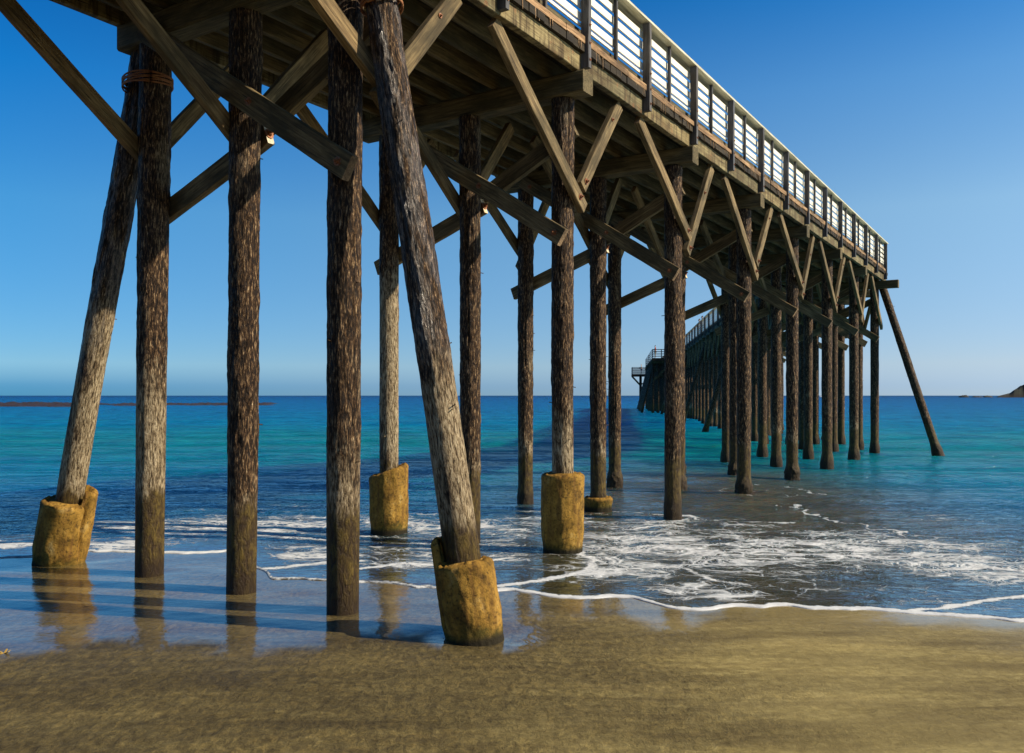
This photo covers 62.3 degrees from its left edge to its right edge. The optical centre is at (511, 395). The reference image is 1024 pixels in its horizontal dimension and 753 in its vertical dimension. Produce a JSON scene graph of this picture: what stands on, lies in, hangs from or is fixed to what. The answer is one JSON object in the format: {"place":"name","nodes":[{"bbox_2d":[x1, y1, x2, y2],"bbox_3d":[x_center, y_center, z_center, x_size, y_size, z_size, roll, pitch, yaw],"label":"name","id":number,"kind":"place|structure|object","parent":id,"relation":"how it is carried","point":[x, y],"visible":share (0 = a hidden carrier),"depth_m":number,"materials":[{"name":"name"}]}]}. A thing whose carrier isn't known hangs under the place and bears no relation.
{"place":"outdoors","nodes":[
{"label":"outdoors","id":0,"kind":"place"},
{"bbox_2d":[0,551,1023,752],"bbox_3d":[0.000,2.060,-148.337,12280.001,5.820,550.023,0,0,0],"label":"sand","id":1,"kind":"structure","parent":0,"point":[109,652],"depth_m":6.80,"materials":[{"name":"beige sand"}]},
{"bbox_2d":[0,0,944,646],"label":"wooden pier","id":2,"kind":"structure","parent":1,"relation":"on","point":[606,152],"depth_m":12.39,"materials":[{"name":"brown wood"}]},
{"bbox_2d":[0,396,1023,621],"bbox_3d":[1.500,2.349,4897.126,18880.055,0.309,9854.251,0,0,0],"label":"water","id":3,"kind":"structure","parent":0,"point":[904,520],"depth_m":17.84,"materials":[{"name":"blue liquid"}]},
{"bbox_2d":[0,401,278,406],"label":"kelp bed","id":4,"kind":"object","parent":3,"relation":"on","point":[36,404],"visible":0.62,"depth_m":206.17,"materials":[{"name":"teal liquid"}]},
{"bbox_2d":[0,0,1023,395],"label":"sky","id":5,"kind":"structure","parent":0,"point":[911,112],"materials":[{"name":"blue"}]},
{"bbox_2d":[998,385,1023,396],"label":"headland","id":6,"kind":"structure","parent":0,"point":[1018,391],"depth_m":955.42,"materials":[{"name":"stone"}]}
]}

